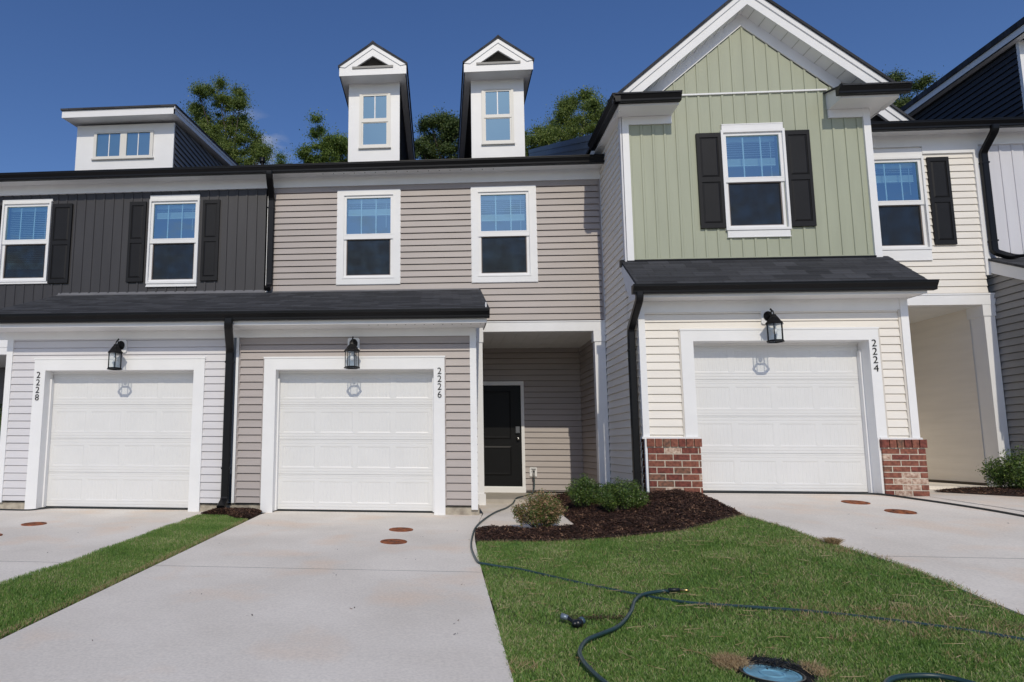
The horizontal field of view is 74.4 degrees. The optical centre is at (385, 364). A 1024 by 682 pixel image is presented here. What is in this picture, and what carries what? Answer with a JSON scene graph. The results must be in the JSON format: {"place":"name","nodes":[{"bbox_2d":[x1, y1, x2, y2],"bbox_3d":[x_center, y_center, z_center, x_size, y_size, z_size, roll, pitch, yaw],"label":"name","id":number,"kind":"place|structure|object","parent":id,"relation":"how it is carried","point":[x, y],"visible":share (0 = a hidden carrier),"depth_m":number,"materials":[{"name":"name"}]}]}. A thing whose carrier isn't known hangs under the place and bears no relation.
{"place":"outdoors","nodes":[
{"label":"outdoors","id":0,"kind":"place"},
{"bbox_2d":[0,561,63,582],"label":"driveway","id":1,"kind":"structure","parent":0,"point":[10,569],"depth_m":6.04,"materials":[{"name":"concrete"}]},
{"bbox_2d":[0,508,204,561],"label":"driveway","id":2,"kind":"structure","parent":0,"point":[64,534],"depth_m":8.17,"materials":[{"name":"concrete"}]},
{"bbox_2d":[21,522,46,525],"bbox_3d":[-4.570,2.072,8.578,0.302,0.020,0.302,0,-7,5],"label":"cleanout lid","id":3,"kind":"object","parent":2,"relation":"on","point":[33,523],"visible":1,"depth_m":8.59,"materials":[{"name":"metal"}]},
{"bbox_2d":[0,507,187,510],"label":"expansion joint","id":4,"kind":"object","parent":2,"relation":"on","point":[97,508],"visible":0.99,"depth_m":10.11,"materials":[{"name":"rubber"}]},
{"bbox_2d":[0,514,259,638],"bbox_3d":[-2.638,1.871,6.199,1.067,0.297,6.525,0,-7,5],"label":"strip lawn","id":5,"kind":"structure","parent":0,"point":[182,532],"depth_m":5.88,"materials":[{"name":"green plant"}]},
{"bbox_2d":[201,507,261,517],"bbox_3d":[-2.236,2.111,9.484,0.862,0.107,0.736,0,-7,5],"label":"mulch bed","id":6,"kind":"object","parent":5,"relation":"on","point":[236,511],"visible":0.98,"depth_m":9.43,"materials":[{"name":"brown wood"}]},
{"bbox_2d":[0,566,512,681],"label":"driveway","id":7,"kind":"structure","parent":0,"point":[162,624],"depth_m":4.21,"materials":[{"name":"concrete"}]},
{"bbox_2d":[154,511,481,571],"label":"driveway","id":8,"kind":"structure","parent":0,"point":[299,539],"depth_m":7.21,"materials":[{"name":"concrete"}]},
{"bbox_2d":[380,539,406,543],"bbox_3d":[0.091,1.974,7.359,0.302,0.020,0.302,0,-7,5],"label":"cleanout lid","id":9,"kind":"object","parent":8,"relation":"on","point":[393,541],"visible":1,"depth_m":7.37,"materials":[{"name":"metal"}]},
{"bbox_2d":[389,527,412,531],"bbox_3d":[0.193,2.046,8.181,0.302,0.020,0.302,0,-7,5],"label":"cleanout lid","id":10,"kind":"object","parent":8,"relation":"on","point":[400,529],"visible":1,"depth_m":8.19,"materials":[{"name":"metal"}]},
{"bbox_2d":[0,0,1023,172],"label":"sky","id":11,"kind":"structure","parent":0,"point":[55,55],"materials":[{"name":"blue"}]},
{"bbox_2d":[15,474,1023,613],"bbox_3d":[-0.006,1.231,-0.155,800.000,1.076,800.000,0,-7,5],"label":"ground","id":12,"kind":"structure","parent":0,"point":[488,540],"depth_m":7.73,"materials":[{"name":"soil"}]},
{"bbox_2d":[0,404,2,431],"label":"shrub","id":13,"kind":"object","parent":12,"relation":"on","point":[0,416],"visible":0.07,"depth_m":13.23,"materials":[{"name":"green plant"}]},
{"bbox_2d":[0,104,267,511],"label":"townhouse","id":14,"kind":"structure","parent":12,"relation":"on","point":[141,230],"depth_m":10.79,"materials":[{"name":"grey plastic"}]},
{"bbox_2d":[0,199,53,283],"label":"window","id":15,"kind":"structure","parent":14,"relation":"in","point":[25,232],"depth_m":12.39,"materials":[{"name":"white glass"}]},
{"bbox_2d":[35,372,39,399],"bbox_3d":[-5.424,0.335,10.288,0.059,0.447,0.008,0,-7,5],"label":"house number","id":16,"kind":"object","parent":14,"relation":"attached to","point":[37,387],"visible":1,"depth_m":10.28,"materials":[{"name":"black metal"}]},
{"bbox_2d":[107,338,127,369],"bbox_3d":[-4.125,-0.164,10.120,0.244,0.493,0.296,0,-7,5],"label":"wall lantern","id":17,"kind":"object","parent":14,"relation":"attached to","point":[119,346],"depth_m":10.07,"materials":[{"name":"black metal"}]},
{"bbox_2d":[45,373,193,508],"bbox_3d":[-4.115,1.167,10.328,2.386,2.130,0.030,0,-7,5],"label":"garage door","id":18,"kind":"structure","parent":14,"relation":"in","point":[117,440],"depth_m":10.31,"materials":[{"name":"paint"}]},
{"bbox_2d":[145,194,200,286],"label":"window","id":19,"kind":"structure","parent":14,"relation":"in","point":[174,220],"depth_m":12.14,"materials":[{"name":"white glass"}]},
{"bbox_2d":[177,71,278,164],"bbox_3d":[-8.190,-5.184,33.333,5.750,21.022,3.930,0,-7,5],"label":"tree","id":20,"kind":"object","parent":12,"relation":"on","point":[256,149],"visible":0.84,"depth_m":33.98,"materials":[{"name":"green plant"}]},
{"bbox_2d":[269,146,292,163],"bbox_3d":[-5.503,-2.776,32.880,1.768,16.157,3.008,2,-7,-16],"label":"tree","id":21,"kind":"object","parent":12,"relation":"on","point":[280,156],"visible":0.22,"depth_m":33.10,"materials":[{"name":"green plant"}]},
{"bbox_2d":[286,107,347,162],"bbox_3d":[-3.052,-3.620,32.371,4.328,17.729,3.331,0,-7,5],"label":"tree","id":22,"kind":"object","parent":12,"relation":"on","point":[335,146],"visible":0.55,"depth_m":32.79,"materials":[{"name":"green plant"}]},
{"bbox_2d":[216,35,609,514],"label":"townhouse","id":23,"kind":"structure","parent":12,"relation":"on","point":[473,271],"depth_m":11.53,"materials":[{"name":"beige plastic"}]},
{"bbox_2d":[344,336,359,368],"bbox_3d":[-0.492,-0.184,9.817,0.244,0.493,0.296,0,-7,5],"label":"wall lantern","id":24,"kind":"object","parent":23,"relation":"attached to","point":[353,346],"depth_m":9.76,"materials":[{"name":"black metal"}]},
{"bbox_2d":[276,373,433,512],"bbox_3d":[-0.459,1.149,10.023,2.387,2.125,0.030,0,-7,5],"label":"garage door","id":25,"kind":"structure","parent":23,"relation":"in","point":[349,442],"depth_m":10.01,"materials":[{"name":"paint"}]},
{"bbox_2d":[336,189,400,284],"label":"window","id":26,"kind":"structure","parent":23,"relation":"in","point":[368,248],"depth_m":11.83,"materials":[{"name":"white glass"}]},
{"bbox_2d":[438,368,441,397],"bbox_3d":[0.800,0.266,9.774,0.059,0.447,0.008,0,-7,5],"label":"house number","id":27,"kind":"object","parent":23,"relation":"attached to","point":[439,383],"visible":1,"depth_m":9.77,"materials":[{"name":"black metal"}]},
{"bbox_2d":[483,385,521,485],"bbox_3d":[2.257,1.414,13.187,0.913,2.008,0.116,0,-7,5],"label":"front door","id":28,"kind":"structure","parent":23,"relation":"in","point":[501,403],"depth_m":13.19,"materials":[{"name":"black paint"}]},
{"bbox_2d":[470,185,537,282],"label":"window","id":29,"kind":"structure","parent":23,"relation":"in","point":[503,218],"depth_m":11.63,"materials":[{"name":"white glass"}]},
{"bbox_2d":[529,467,536,476],"bbox_3d":[2.916,2.118,12.999,0.140,0.180,0.133,0,-7,5],"label":"wall tap","id":30,"kind":"object","parent":23,"relation":"attached to","point":[532,469],"depth_m":13.02,"materials":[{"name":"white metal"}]},
{"bbox_2d":[413,102,459,159],"bbox_3d":[3.675,-3.853,32.146,5.704,18.202,4.050,0,-7,5],"label":"tree","id":31,"kind":"object","parent":12,"relation":"on","point":[430,145],"visible":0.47,"depth_m":32.34,"materials":[{"name":"green plant"}]},
{"bbox_2d":[484,492,563,503],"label":"porch slab","id":32,"kind":"structure","parent":12,"relation":"on","point":[498,498],"depth_m":11.70,"materials":[{"name":"concrete"}]},
{"bbox_2d":[525,85,607,155],"bbox_3d":[8.845,-4.486,31.755,6.099,19.411,4.298,0,-7,5],"label":"tree","id":33,"kind":"object","parent":12,"relation":"on","point":[579,125],"visible":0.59,"depth_m":31.98,"materials":[{"name":"green plant"}]},
{"bbox_2d":[475,484,741,541],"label":"mulch","id":34,"kind":"object","parent":12,"relation":"on","point":[660,499],"visible":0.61,"depth_m":7.77,"materials":[{"name":"brown wood"}]},
{"bbox_2d":[511,488,568,527],"bbox_3d":[1.888,1.781,8.133,0.695,0.516,0.564,0,-7,5],"label":"shrub","id":35,"kind":"object","parent":34,"relation":"on","point":[544,509],"visible":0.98,"depth_m":8.04,"materials":[{"name":"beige plant"}]},
{"bbox_2d":[565,473,603,506],"bbox_3d":[2.801,1.761,9.174,0.585,0.504,0.554,0,-7,5],"label":"shrub","id":36,"kind":"object","parent":34,"relation":"on","point":[584,493],"visible":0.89,"depth_m":9.10,"materials":[{"name":"green plant"}]},
{"bbox_2d":[595,478,652,511],"bbox_3d":[3.015,1.659,8.392,0.699,0.475,0.587,0,-7,5],"label":"shrub","id":37,"kind":"object","parent":34,"relation":"on","point":[621,495],"visible":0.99,"depth_m":8.31,"materials":[{"name":"green plant"}]},
{"bbox_2d":[528,0,1012,496],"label":"townhouse","id":38,"kind":"structure","parent":12,"relation":"on","point":[818,193],"depth_m":9.92,"materials":[{"name":"green plastic"}]},
{"bbox_2d":[719,122,791,237],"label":"window","id":39,"kind":"structure","parent":38,"relation":"in","point":[754,158],"depth_m":9.99,"materials":[{"name":"white glass"}]},
{"bbox_2d":[760,308,784,342],"bbox_3d":[5.376,-0.549,9.152,0.244,0.493,0.296,0,-7,5],"label":"wall lantern","id":40,"kind":"object","parent":38,"relation":"attached to","point":[770,317],"depth_m":9.11,"materials":[{"name":"black metal"}]},
{"bbox_2d":[693,345,867,492],"bbox_3d":[5.542,0.744,9.378,2.350,2.122,0.030,0,-7,5],"label":"garage door","id":41,"kind":"structure","parent":38,"relation":"in","point":[771,418],"depth_m":9.36,"materials":[{"name":"paint"}]},
{"bbox_2d":[872,339,878,370],"bbox_3d":[6.755,-0.127,9.101,0.063,0.446,0.008,0,-7,5],"label":"house number","id":42,"kind":"object","parent":38,"relation":"attached to","point":[877,368],"visible":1,"depth_m":9.10,"materials":[{"name":"black metal"}]},
{"bbox_2d":[873,148,932,260],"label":"window","id":43,"kind":"structure","parent":38,"relation":"in","point":[905,228],"depth_m":10.93,"materials":[{"name":"white glass"}]},
{"bbox_2d":[882,64,943,108],"bbox_3d":[24.255,-4.574,30.692,3.381,19.473,3.631,0,-7,5],"label":"tree","id":44,"kind":"object","parent":12,"relation":"on","point":[921,83],"visible":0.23,"depth_m":30.89,"materials":[{"name":"green plant"}]},
{"bbox_2d":[928,482,994,488],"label":"porch slab","id":45,"kind":"structure","parent":12,"relation":"on","point":[934,485],"depth_m":10.48,"materials":[{"name":"concrete"}]},
{"bbox_2d":[900,17,1023,484],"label":"townhouse","id":46,"kind":"structure","parent":12,"relation":"on","point":[986,80],"depth_m":10.83,"materials":[{"name":"grey plastic"}]},
{"bbox_2d":[935,486,1023,496],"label":"mulch bed","id":47,"kind":"object","parent":12,"relation":"on","point":[1003,493],"visible":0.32,"depth_m":9.22,"materials":[{"name":"brown wood"}]},
{"bbox_2d":[975,445,1023,489],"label":"shrub","id":48,"kind":"object","parent":47,"relation":"on","point":[1006,473],"visible":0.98,"depth_m":9.52,"materials":[{"name":"green plant"}]},
{"bbox_2d":[477,503,572,527],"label":"front walk","id":49,"kind":"structure","parent":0,"point":[504,517],"depth_m":9.17,"materials":[{"name":"concrete"}]},
{"bbox_2d":[475,511,1023,681],"bbox_3d":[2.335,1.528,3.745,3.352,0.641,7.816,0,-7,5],"label":"front lawn","id":50,"kind":"structure","parent":0,"point":[908,660],"depth_m":4.39,"materials":[{"name":"green plant"}]},
{"bbox_2d":[560,613,585,628],"bbox_3d":[1.228,1.686,4.337,0.165,0.075,0.096,-4,-8,32],"label":"sprinkler fitting","id":51,"kind":"object","parent":50,"relation":"on","point":[579,622],"visible":1,"depth_m":4.31,"materials":[{"name":"plastic"}]},
{"bbox_2d":[560,613,624,620],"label":"dirt crumbs","id":52,"kind":"object","parent":50,"relation":"on","point":[607,616],"visible":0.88,"depth_m":4.50,"materials":[{"name":"brown soil"}]},
{"bbox_2d":[577,588,688,681],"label":"garden hose","id":53,"kind":"object","parent":50,"relation":"on","point":[593,672],"visible":1,"depth_m":4.14,"materials":[{"name":"black rubber"}]},
{"bbox_2d":[708,650,756,671],"bbox_3d":[1.890,1.623,3.608,0.267,0.051,0.321,0,-7,5],"label":"straw patch","id":54,"kind":"object","parent":50,"relation":"on","point":[736,661],"visible":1,"depth_m":3.60,"materials":[{"name":"beige plant"}]},
{"bbox_2d":[470,472,1023,640],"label":"garden hose","id":55,"kind":"object","parent":50,"relation":"on","point":[692,602],"visible":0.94,"depth_m":4.67,"materials":[{"name":"rubber"}]},
{"bbox_2d":[491,522,1014,681],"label":"dead stems","id":56,"kind":"object","parent":50,"relation":"on","point":[743,610],"visible":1,"depth_m":4.53,"materials":[{"name":"beige plant"}]},
{"bbox_2d":[731,654,827,681],"bbox_3d":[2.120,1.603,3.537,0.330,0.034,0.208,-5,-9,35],"label":"loose soil","id":57,"kind":"structure","parent":50,"relation":"on","point":[774,663],"depth_m":3.54,"materials":[{"name":"black soil"}]},
{"bbox_2d":[739,663,806,681],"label":"water meter box","id":58,"kind":"object","parent":57,"relation":"in","point":[759,673],"visible":0.94,"depth_m":3.43,"materials":[{"name":"blue plastic"}]},
{"bbox_2d":[799,659,836,677],"bbox_3d":[2.256,1.586,3.437,0.180,0.045,0.257,2,-7,-16],"label":"straw patch","id":59,"kind":"object","parent":57,"relation":"on","point":[819,668],"visible":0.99,"depth_m":3.44,"materials":[{"name":"beige plant"}]},
{"bbox_2d":[815,536,843,544],"bbox_3d":[4.053,1.595,5.968,0.223,0.062,0.228,0,-7,5],"label":"dry grass tuft","id":60,"kind":"object","parent":50,"relation":"on","point":[833,540],"visible":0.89,"depth_m":5.94,"materials":[{"name":"brown plant"}]},
{"bbox_2d":[883,673,974,681],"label":"garden hose","id":61,"kind":"object","parent":50,"relation":"on","point":[893,678],"visible":1,"depth_m":3.22,"materials":[{"name":"black rubber"}]},
{"bbox_2d":[703,493,883,495],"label":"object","id":62,"kind":"structure","parent":0,"point":[795,494],"depth_m":8.98,"materials":[{"name":"concrete"}]},
{"bbox_2d":[704,494,1023,557],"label":"driveway","id":63,"kind":"structure","parent":0,"point":[931,529],"depth_m":6.91,"materials":[{"name":"concrete"}]},
{"bbox_2d":[841,500,870,504],"bbox_3d":[5.872,1.720,8.239,0.302,0.032,0.302,0,-7,5],"label":"cleanout lid","id":64,"kind":"object","parent":63,"relation":"on","point":[855,502],"visible":1,"depth_m":8.23,"materials":[{"name":"metal"}]},
{"bbox_2d":[703,491,1023,516],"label":"expansion joint","id":65,"kind":"object","parent":63,"relation":"on","point":[992,510],"visible":0.99,"depth_m":9.00,"materials":[{"name":"rubber"}]},
{"bbox_2d":[884,509,916,513],"bbox_3d":[5.920,1.690,7.583,0.302,0.032,0.302,0,-7,5],"label":"cleanout lid","id":66,"kind":"object","parent":63,"relation":"on","point":[899,511],"visible":1,"depth_m":7.59,"materials":[{"name":"metal"}]},
{"bbox_2d":[874,556,1023,614],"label":"driveway","id":67,"kind":"structure","parent":0,"point":[999,581],"depth_m":4.98,"materials":[{"name":"concrete"}]},
{"bbox_2d":[921,489,1023,511],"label":"side walk","id":68,"kind":"structure","parent":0,"point":[1009,502],"depth_m":8.47,"materials":[{"name":"concrete"}]}
]}

